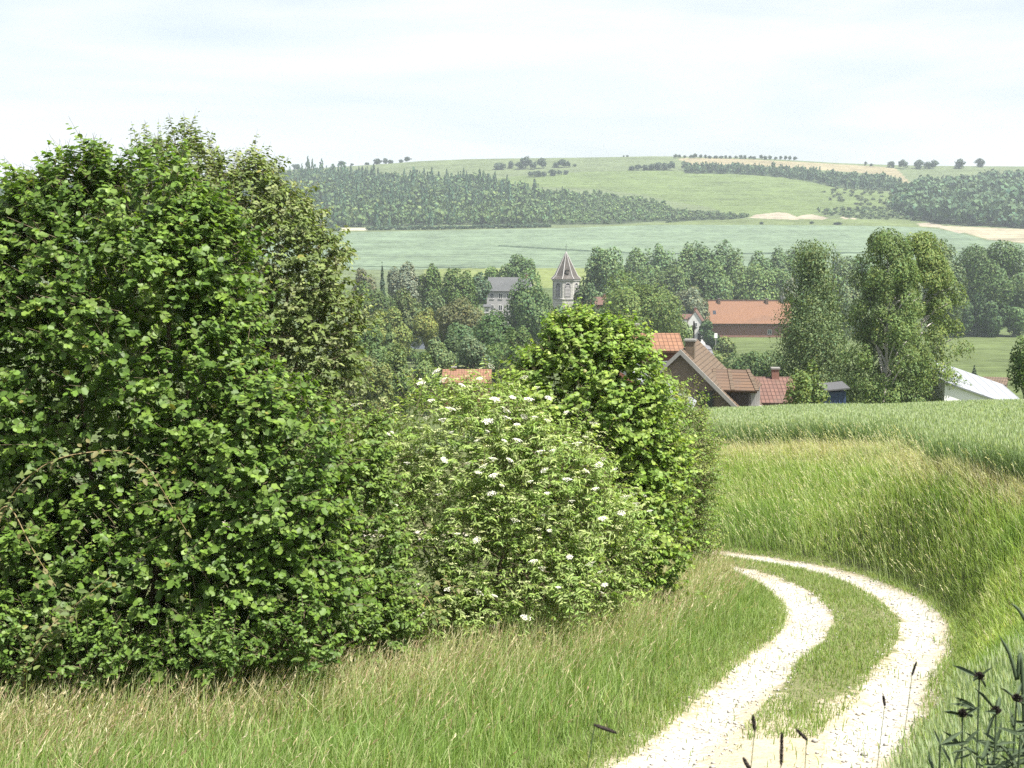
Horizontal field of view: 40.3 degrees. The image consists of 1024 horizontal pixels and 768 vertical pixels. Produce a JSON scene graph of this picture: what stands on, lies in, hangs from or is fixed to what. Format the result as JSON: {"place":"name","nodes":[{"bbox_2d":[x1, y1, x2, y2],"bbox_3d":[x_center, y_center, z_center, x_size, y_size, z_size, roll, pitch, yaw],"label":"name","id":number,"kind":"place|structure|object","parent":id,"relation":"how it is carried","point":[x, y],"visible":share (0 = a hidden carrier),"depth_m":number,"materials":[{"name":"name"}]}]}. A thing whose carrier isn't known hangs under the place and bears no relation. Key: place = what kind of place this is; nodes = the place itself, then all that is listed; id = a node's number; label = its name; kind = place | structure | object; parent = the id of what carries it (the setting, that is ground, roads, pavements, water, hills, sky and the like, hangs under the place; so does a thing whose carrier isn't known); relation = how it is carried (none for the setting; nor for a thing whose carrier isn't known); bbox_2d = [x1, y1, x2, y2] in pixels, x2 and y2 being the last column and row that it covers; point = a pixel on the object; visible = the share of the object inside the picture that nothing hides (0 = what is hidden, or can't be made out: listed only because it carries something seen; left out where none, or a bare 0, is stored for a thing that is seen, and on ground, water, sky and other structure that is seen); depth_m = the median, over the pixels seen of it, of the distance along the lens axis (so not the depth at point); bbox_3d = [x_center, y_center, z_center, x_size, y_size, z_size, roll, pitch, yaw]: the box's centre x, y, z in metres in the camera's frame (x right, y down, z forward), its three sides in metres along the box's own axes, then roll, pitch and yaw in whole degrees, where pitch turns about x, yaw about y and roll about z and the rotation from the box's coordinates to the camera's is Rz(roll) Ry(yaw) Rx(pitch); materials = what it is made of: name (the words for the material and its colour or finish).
{"place":"outdoors","nodes":[
{"label":"outdoors","id":0,"kind":"place"},
{"bbox_2d":[17,509,971,767],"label":"dirt track","id":1,"kind":"structure","parent":0,"point":[764,749],"depth_m":15.14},
{"bbox_2d":[469,529,983,767],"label":"track grass","id":2,"kind":"structure","parent":1,"relation":"on","point":[815,582],"depth_m":17.08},
{"bbox_2d":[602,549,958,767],"bbox_3d":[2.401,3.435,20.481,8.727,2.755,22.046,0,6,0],"label":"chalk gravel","id":3,"kind":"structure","parent":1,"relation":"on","point":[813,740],"depth_m":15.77,"materials":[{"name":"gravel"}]},
{"bbox_2d":[0,156,1023,227],"bbox_3d":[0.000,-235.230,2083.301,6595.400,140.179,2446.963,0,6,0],"label":"hillside","id":4,"kind":"structure","parent":0,"point":[770,199],"depth_m":1112.77,"materials":[{"name":"plant"}]},
{"bbox_2d":[661,205,915,222],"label":"hillside scrub","id":5,"kind":"object","parent":4,"relation":"on","point":[730,215],"visible":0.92,"depth_m":976.92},
{"bbox_2d":[681,160,905,189],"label":"shelter belt","id":6,"kind":"object","parent":4,"relation":"on","point":[866,180],"visible":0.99,"depth_m":1263.29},
{"bbox_2d":[821,186,892,206],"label":"slope scrub","id":7,"kind":"object","parent":4,"relation":"on","point":[841,199],"visible":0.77,"depth_m":1126.36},
{"bbox_2d":[885,169,1023,226],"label":"broadleaf wood","id":8,"kind":"object","parent":4,"relation":"on","point":[988,196],"visible":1,"depth_m":999.18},
{"bbox_2d":[0,224,1023,767],"bbox_3d":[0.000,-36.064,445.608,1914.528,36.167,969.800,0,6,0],"label":"ground","id":9,"kind":"structure","parent":0,"point":[476,250],"depth_m":731.94,"materials":[{"name":"plant"}]},
{"bbox_2d":[8,570,122,691],"bbox_3d":[-3.960,2.188,12.361,1.062,1.130,0.372,0,6,0],"label":"bramble","id":10,"kind":"object","parent":9,"relation":"on","point":[58,635],"visible":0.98,"depth_m":12.34,"materials":[{"name":"green plant"}]},
{"bbox_2d":[0,582,361,723],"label":"nettle patch","id":11,"kind":"object","parent":9,"relation":"on","point":[61,657],"visible":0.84,"depth_m":12.75,"materials":[{"name":"green plant"}]},
{"bbox_2d":[0,121,384,724],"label":"hazel bush","id":12,"kind":"object","parent":9,"relation":"on","point":[272,553],"visible":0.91,"depth_m":13.37,"materials":[{"name":"green plant"}]},
{"bbox_2d":[0,439,190,590],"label":"bramble","id":13,"kind":"object","parent":12,"relation":"on","point":[9,506],"visible":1,"depth_m":12.30,"materials":[{"name":"green plant"}]},
{"bbox_2d":[29,108,386,491],"bbox_3d":[-5.311,-0.551,24.375,6.245,8.393,4.598,0,6,0],"label":"whitebeam tree","id":14,"kind":"object","parent":9,"relation":"on","point":[269,201],"visible":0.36,"depth_m":23.66,"materials":[{"name":"green plant"}]},
{"bbox_2d":[339,351,377,414],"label":"garden shrub","id":15,"kind":"object","parent":9,"relation":"on","point":[363,373],"visible":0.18,"depth_m":127.68,"materials":[{"name":"green plant"}]},
{"bbox_2d":[351,267,376,300],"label":"broadleaf tree","id":16,"kind":"object","parent":9,"relation":"on","point":[361,277],"visible":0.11,"depth_m":328.52,"materials":[{"name":"green plant"}]},
{"bbox_2d":[286,386,451,678],"bbox_3d":[-1.670,1.799,15.047,1.745,3.519,1.771,5,8,38],"label":"sallow bush","id":17,"kind":"object","parent":9,"relation":"on","point":[377,482],"visible":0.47,"depth_m":14.92,"materials":[{"name":"green plant"}]},
{"bbox_2d":[353,325,387,368],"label":"broadleaf tree","id":18,"kind":"object","parent":9,"relation":"on","point":[369,340],"visible":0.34,"depth_m":149.67,"materials":[{"name":"green plant"}]},
{"bbox_2d":[352,280,397,334],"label":"broadleaf tree","id":19,"kind":"object","parent":9,"relation":"on","point":[380,301],"visible":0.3,"depth_m":262.47,"materials":[{"name":"green plant"}]},
{"bbox_2d":[359,362,394,427],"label":"garden shrub","id":20,"kind":"object","parent":9,"relation":"on","point":[382,384],"visible":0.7,"depth_m":104.97,"materials":[{"name":"green plant"}]},
{"bbox_2d":[384,319,394,351],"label":"cypress tree","id":21,"kind":"object","parent":9,"relation":"on","point":[389,338],"visible":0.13,"depth_m":165.10,"materials":[{"name":"green plant"}]},
{"bbox_2d":[370,306,413,356],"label":"broadleaf tree","id":22,"kind":"object","parent":9,"relation":"on","point":[401,332],"visible":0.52,"depth_m":234.37,"materials":[{"name":"green plant"}]},
{"bbox_2d":[0,540,787,767],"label":"verge grass","id":23,"kind":"structure","parent":9,"relation":"on","point":[513,680],"depth_m":12.89,"materials":[{"name":"plant"}]},
{"bbox_2d":[387,568,463,642],"bbox_3d":[-0.968,2.484,15.103,0.906,0.942,0.372,-1,6,-11],"label":"bramble","id":24,"kind":"object","parent":23,"relation":"on","point":[435,599],"visible":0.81,"depth_m":15.11,"materials":[{"name":"green plant"}]},
{"bbox_2d":[385,348,413,415],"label":"garden shrub","id":25,"kind":"object","parent":9,"relation":"on","point":[398,362],"visible":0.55,"depth_m":128.50,"materials":[{"name":"green plant"}]},
{"bbox_2d":[386,261,424,343],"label":"willow tree","id":26,"kind":"object","parent":9,"relation":"on","point":[399,280],"visible":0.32,"depth_m":341.69,"materials":[{"name":"green plant"}]},
{"bbox_2d":[390,288,421,346],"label":"broadleaf tree","id":27,"kind":"object","parent":9,"relation":"on","point":[407,307],"visible":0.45,"depth_m":268.31,"materials":[{"name":"green plant"}]},
{"bbox_2d":[412,307,438,349],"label":"broadleaf tree","id":28,"kind":"object","parent":9,"relation":"on","point":[425,327],"visible":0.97,"depth_m":237.35,"materials":[{"name":"green plant"}]},
{"bbox_2d":[412,351,441,415],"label":"garden shrub","id":29,"kind":"object","parent":9,"relation":"on","point":[425,364],"visible":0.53,"depth_m":132.43,"materials":[{"name":"green plant"}]},
{"bbox_2d":[417,263,441,310],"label":"broadleaf tree","id":30,"kind":"object","parent":9,"relation":"on","point":[431,283],"visible":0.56,"depth_m":328.54,"materials":[{"name":"green plant"}]},
{"bbox_2d":[418,292,448,349],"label":"broadleaf tree","id":31,"kind":"object","parent":9,"relation":"on","point":[438,302],"visible":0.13,"depth_m":261.06,"materials":[{"name":"green plant"}]},
{"bbox_2d":[425,338,455,396],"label":"garden shrub","id":32,"kind":"object","parent":9,"relation":"on","point":[445,359],"visible":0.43,"depth_m":167.72,"materials":[{"name":"green plant"}]},
{"bbox_2d":[442,330,461,368],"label":"garden shrub","id":33,"kind":"object","parent":9,"relation":"on","point":[451,342],"visible":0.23,"depth_m":179.48,"materials":[{"name":"green plant"}]},
{"bbox_2d":[436,267,478,310],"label":"tree","id":34,"kind":"object","parent":9,"relation":"on","point":[456,287],"visible":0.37,"depth_m":323.09,"materials":[{"name":"green plant"}]},
{"bbox_2d":[365,222,551,229],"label":"field hedge","id":35,"kind":"object","parent":9,"relation":"on","point":[479,226],"visible":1,"depth_m":885.65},
{"bbox_2d":[433,297,485,341],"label":"broadleaf tree","id":36,"kind":"object","parent":9,"relation":"on","point":[470,317],"visible":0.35,"depth_m":242.25,"materials":[{"name":"green plant"}]},
{"bbox_2d":[445,322,480,346],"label":"garden shrub","id":37,"kind":"object","parent":9,"relation":"on","point":[459,330],"visible":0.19,"depth_m":235.48,"materials":[{"name":"green plant"}]},
{"bbox_2d":[441,366,491,407],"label":"cottage","id":38,"kind":"structure","parent":9,"relation":"on","point":[456,372],"depth_m":152.19,"materials":[{"name":"orange brick"}]},
{"bbox_2d":[456,335,493,368],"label":"garden shrub","id":39,"kind":"object","parent":9,"relation":"on","point":[472,353],"visible":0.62,"depth_m":163.81,"materials":[{"name":"green plant"}]},
{"bbox_2d":[473,272,491,314],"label":"broadleaf tree","id":40,"kind":"object","parent":9,"relation":"on","point":[483,287],"visible":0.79,"depth_m":326.25,"materials":[{"name":"green plant"}]},
{"bbox_2d":[485,341,509,383],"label":"garden shrub","id":41,"kind":"object","parent":9,"relation":"on","point":[497,357],"visible":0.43,"depth_m":202.96,"materials":[{"name":"green plant"}]},
{"bbox_2d":[335,355,661,655],"bbox_3d":[-0.257,1.567,16.539,4.174,3.882,2.789,0,6,0],"label":"elder bush","id":42,"kind":"object","parent":9,"relation":"on","point":[542,438],"visible":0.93,"depth_m":16.02,"materials":[{"name":"green plant"}]},
{"bbox_2d":[472,308,526,352],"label":"broadleaf tree","id":43,"kind":"object","parent":9,"relation":"on","point":[491,331],"visible":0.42,"depth_m":213.04,"materials":[{"name":"green plant"}]},
{"bbox_2d":[487,274,533,324],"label":"slate house","id":44,"kind":"structure","parent":9,"relation":"on","point":[497,297],"depth_m":352.39,"materials":[{"name":"white paint"}]},
{"bbox_2d":[502,325,535,369],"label":"broadleaf tree","id":45,"kind":"object","parent":9,"relation":"on","point":[515,337],"visible":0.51,"depth_m":184.70,"materials":[{"name":"green plant"}]},
{"bbox_2d":[498,254,540,290],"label":"broadleaf tree","id":46,"kind":"object","parent":9,"relation":"on","point":[518,266],"visible":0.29,"depth_m":401.16,"materials":[{"name":"green plant"}]},
{"bbox_2d":[503,268,553,348],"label":"broadleaf tree","id":47,"kind":"object","parent":9,"relation":"on","point":[528,306],"visible":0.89,"depth_m":287.10,"materials":[{"name":"green plant"}]},
{"bbox_2d":[551,252,580,315],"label":"church tower","id":48,"kind":"structure","parent":9,"relation":"on","point":[565,278],"depth_m":330.02,"materials":[{"name":"white stone"}]},
{"bbox_2d":[457,295,708,619],"bbox_3d":[0.983,1.167,19.393,3.589,4.851,3.214,0,6,0],"label":"field maple","id":49,"kind":"object","parent":9,"relation":"on","point":[646,436],"visible":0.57,"depth_m":18.94,"materials":[{"name":"green plant"}]},
{"bbox_2d":[572,282,597,346],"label":"garden shrub","id":50,"kind":"object","parent":9,"relation":"on","point":[587,296],"visible":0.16,"depth_m":298.71,"materials":[{"name":"green plant"}]},
{"bbox_2d":[579,245,630,300],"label":"broadleaf tree","id":51,"kind":"object","parent":9,"relation":"on","point":[605,264],"visible":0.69,"depth_m":371.87,"materials":[{"name":"green plant"}]},
{"bbox_2d":[624,245,653,285],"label":"poplar tree","id":52,"kind":"object","parent":9,"relation":"on","point":[635,264],"visible":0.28,"depth_m":466.12,"materials":[{"name":"green plant"}]},
{"bbox_2d":[596,269,690,345],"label":"broadleaf tree","id":53,"kind":"object","parent":9,"relation":"on","point":[657,308],"visible":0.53,"depth_m":250.83,"materials":[{"name":"green plant"}]},
{"bbox_2d":[608,323,683,381],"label":"orange roofed house","id":54,"kind":"structure","parent":9,"relation":"on","point":[673,344],"depth_m":92.90,"materials":[{"name":"tile"}]},
{"bbox_2d":[632,264,671,304],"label":"poplar tree","id":55,"kind":"object","parent":9,"relation":"on","point":[648,279],"visible":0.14,"depth_m":437.82,"materials":[{"name":"green plant"}]},
{"bbox_2d":[642,243,676,278],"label":"poplar tree","id":56,"kind":"object","parent":9,"relation":"on","point":[658,263],"visible":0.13,"depth_m":465.92,"materials":[{"name":"green plant"}]},
{"bbox_2d":[657,264,691,309],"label":"poplar tree","id":57,"kind":"object","parent":9,"relation":"on","point":[673,279],"visible":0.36,"depth_m":433.52,"materials":[{"name":"green plant"}]},
{"bbox_2d":[662,241,695,275],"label":"poplar tree","id":58,"kind":"object","parent":9,"relation":"on","point":[685,260],"visible":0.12,"depth_m":461.42,"materials":[{"name":"green plant"}]},
{"bbox_2d":[630,362,737,569],"bbox_3d":[2.602,1.618,23.587,2.371,4.185,3.412,5,8,41],"label":"hawthorn bush","id":59,"kind":"object","parent":9,"relation":"on","point":[696,530],"visible":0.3,"depth_m":23.40,"materials":[{"name":"green plant"}]},
{"bbox_2d":[621,338,762,407],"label":"brick house","id":60,"kind":"structure","parent":9,"relation":"on","point":[724,385],"depth_m":70.61,"materials":[{"name":"brown ceramic"}]},
{"bbox_2d":[696,391,713,407],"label":"window","id":61,"kind":"structure","parent":60,"relation":"in","point":[710,402],"depth_m":70.33,"materials":[{"name":"glass"}]},
{"bbox_2d":[675,285,710,321],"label":"willow tree","id":62,"kind":"object","parent":9,"relation":"on","point":[691,298],"visible":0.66,"depth_m":392.51,"materials":[{"name":"green plant"}]},
{"bbox_2d":[683,261,706,298],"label":"poplar tree","id":63,"kind":"object","parent":9,"relation":"on","point":[697,269],"visible":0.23,"depth_m":435.84,"materials":[{"name":"green plant"}]},
{"bbox_2d":[687,307,703,341],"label":"white house","id":64,"kind":"structure","parent":9,"relation":"on","point":[697,317],"depth_m":375.54,"materials":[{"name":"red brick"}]},
{"bbox_2d":[688,240,711,270],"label":"poplar tree","id":65,"kind":"object","parent":9,"relation":"on","point":[701,255],"visible":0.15,"depth_m":465.74,"materials":[{"name":"green plant"}]},
{"bbox_2d":[704,331,719,350],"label":"garden shrub","id":66,"kind":"object","parent":9,"relation":"on","point":[709,340],"visible":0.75,"depth_m":340.34,"materials":[{"name":"green plant"}]},
{"bbox_2d":[694,257,737,299],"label":"poplar tree","id":67,"kind":"object","parent":9,"relation":"on","point":[715,286],"visible":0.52,"depth_m":432.21,"materials":[{"name":"green plant"}]},
{"bbox_2d":[704,239,740,275],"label":"poplar tree","id":68,"kind":"object","parent":9,"relation":"on","point":[722,258],"visible":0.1,"depth_m":463.43,"materials":[{"name":"green plant"}]},
{"bbox_2d":[713,335,736,356],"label":"garden shrub","id":69,"kind":"object","parent":9,"relation":"on","point":[726,345],"visible":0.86,"depth_m":300.25,"materials":[{"name":"green plant"}]},
{"bbox_2d":[725,265,745,299],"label":"poplar tree","id":70,"kind":"object","parent":9,"relation":"on","point":[734,283],"visible":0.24,"depth_m":435.96,"materials":[{"name":"green plant"}]},
{"bbox_2d":[725,248,750,281],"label":"poplar tree","id":71,"kind":"object","parent":9,"relation":"on","point":[744,270],"visible":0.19,"depth_m":461.24,"materials":[{"name":"green plant"}]},
{"bbox_2d":[705,297,790,336],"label":"brick barn","id":72,"kind":"structure","parent":9,"relation":"on","point":[740,318],"depth_m":400.95,"materials":[{"name":"orange ceramic"}]},
{"bbox_2d":[723,349,783,376],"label":"garden shrub","id":73,"kind":"object","parent":9,"relation":"on","point":[754,362],"visible":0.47,"depth_m":174.42,"materials":[{"name":"green plant"}]},
{"bbox_2d":[735,262,779,299],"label":"poplar tree","id":74,"kind":"object","parent":9,"relation":"on","point":[755,286],"visible":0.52,"depth_m":431.62,"materials":[{"name":"green plant"}]},
{"bbox_2d":[746,250,772,278],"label":"poplar tree","id":75,"kind":"object","parent":9,"relation":"on","point":[763,262],"visible":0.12,"depth_m":467.01,"materials":[{"name":"green plant"}]},
{"bbox_2d":[509,421,1023,679],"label":"bank grass","id":76,"kind":"structure","parent":9,"relation":"on","point":[884,464],"depth_m":26.25,"materials":[{"name":"plant"}]},
{"bbox_2d":[756,367,794,405],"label":"brick bungalow","id":77,"kind":"object","parent":9,"relation":"on","point":[773,388],"visible":0.26,"depth_m":84.20,"materials":[{"name":"red ceramic"}]},
{"bbox_2d":[764,267,789,299],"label":"poplar tree","id":78,"kind":"object","parent":9,"relation":"on","point":[778,279],"visible":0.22,"depth_m":433.60,"materials":[{"name":"green plant"}]},
{"bbox_2d":[770,246,791,277],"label":"poplar tree","id":79,"kind":"object","parent":9,"relation":"on","point":[778,259],"visible":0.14,"depth_m":470.60,"materials":[{"name":"green plant"}]},
{"bbox_2d":[565,398,1023,767],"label":"wheat","id":80,"kind":"object","parent":9,"relation":"on","point":[991,426],"visible":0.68,"depth_m":26.60,"materials":[{"name":"green plant"}]},
{"bbox_2d":[784,246,814,319],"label":"poplar tree","id":81,"kind":"object","parent":9,"relation":"on","point":[790,252],"visible":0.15,"depth_m":471.36,"materials":[{"name":"green plant"}]},
{"bbox_2d":[783,358,830,404],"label":"broadleaf tree","id":82,"kind":"object","parent":9,"relation":"on","point":[801,392],"visible":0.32,"depth_m":74.01,"materials":[{"name":"green plant"}]},
{"bbox_2d":[762,237,858,402],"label":"poplar tree","id":83,"kind":"object","parent":9,"relation":"on","point":[811,268],"visible":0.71,"depth_m":106.85,"materials":[{"name":"green plant"}]},
{"bbox_2d":[818,381,849,405],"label":"blue shed","id":84,"kind":"structure","parent":9,"relation":"on","point":[837,392],"depth_m":88.62,"materials":[{"name":"metal"}]},
{"bbox_2d":[826,251,863,315],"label":"poplar tree","id":85,"kind":"object","parent":9,"relation":"on","point":[850,264],"visible":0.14,"depth_m":466.76,"materials":[{"name":"green plant"}]},
{"bbox_2d":[830,258,864,349],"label":"broadleaf tree","id":86,"kind":"object","parent":9,"relation":"on","point":[849,293],"visible":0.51,"depth_m":328.40,"materials":[{"name":"green plant"}]},
{"bbox_2d":[833,227,936,404],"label":"birch tree","id":87,"kind":"object","parent":9,"relation":"on","point":[882,244],"visible":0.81,"depth_m":93.83,"materials":[{"name":"green plant"}]},
{"bbox_2d":[859,230,973,403],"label":"birch tree","id":88,"kind":"object","parent":9,"relation":"on","point":[932,264],"visible":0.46,"depth_m":97.36,"materials":[{"name":"green plant"}]},
{"bbox_2d":[921,235,967,345],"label":"broadleaf tree","id":89,"kind":"object","parent":9,"relation":"on","point":[956,269],"visible":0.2,"depth_m":328.09,"materials":[{"name":"green plant"}]},
{"bbox_2d":[928,729,967,767],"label":"tall weed","id":90,"kind":"object","parent":9,"relation":"on","point":[946,741],"visible":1,"depth_m":2.49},
{"bbox_2d":[943,705,980,767],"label":"tall weed","id":91,"kind":"object","parent":9,"relation":"on","point":[962,712],"visible":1,"depth_m":2.69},
{"bbox_2d":[953,296,975,336],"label":"garden shrub","id":92,"kind":"object","parent":9,"relation":"on","point":[968,320],"visible":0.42,"depth_m":397.89,"materials":[{"name":"green plant"}]},
{"bbox_2d":[918,363,1019,401],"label":"metal barn","id":93,"kind":"structure","parent":9,"relation":"on","point":[981,388],"depth_m":98.26,"materials":[{"name":"white paint"}]},
{"bbox_2d":[951,665,1016,767],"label":"tall weed","id":94,"kind":"object","parent":9,"relation":"on","point":[979,675],"visible":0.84,"depth_m":2.80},
{"bbox_2d":[951,727,1023,767],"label":"tall weed","id":95,"kind":"object","parent":9,"relation":"on","point":[992,764],"visible":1,"depth_m":2.40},
{"bbox_2d":[955,239,1023,334],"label":"broadleaf tree","id":96,"kind":"object","parent":9,"relation":"on","point":[988,271],"visible":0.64,"depth_m":402.87,"materials":[{"name":"green plant"}]},
{"bbox_2d":[970,290,1009,336],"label":"broadleaf tree","id":97,"kind":"object","parent":9,"relation":"on","point":[991,319],"visible":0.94,"depth_m":399.64,"materials":[{"name":"green plant"}]},
{"bbox_2d":[975,688,1023,767],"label":"tall weed","id":98,"kind":"object","parent":9,"relation":"on","point":[995,710],"visible":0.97,"depth_m":2.59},
{"bbox_2d":[992,683,1023,766],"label":"tall weed","id":99,"kind":"object","parent":9,"relation":"on","point":[1017,697],"visible":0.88,"depth_m":2.70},
{"bbox_2d":[999,635,1023,757],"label":"grass blade","id":100,"kind":"object","parent":9,"relation":"on","point":[1018,671],"depth_m":2.77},
{"bbox_2d":[1000,284,1023,336],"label":"garden shrub","id":101,"kind":"object","parent":9,"relation":"on","point":[1014,323],"visible":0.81,"depth_m":401.04,"materials":[{"name":"green plant"}]},
{"bbox_2d":[1006,335,1023,398],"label":"broadleaf tree","id":102,"kind":"object","parent":9,"relation":"on","point":[1017,359],"visible":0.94,"depth_m":64.15,"materials":[{"name":"green plant"}]},
{"bbox_2d":[0,0,1023,183],"label":"sky","id":103,"kind":"structure","parent":0,"point":[357,82],"materials":[{"name":"white"}]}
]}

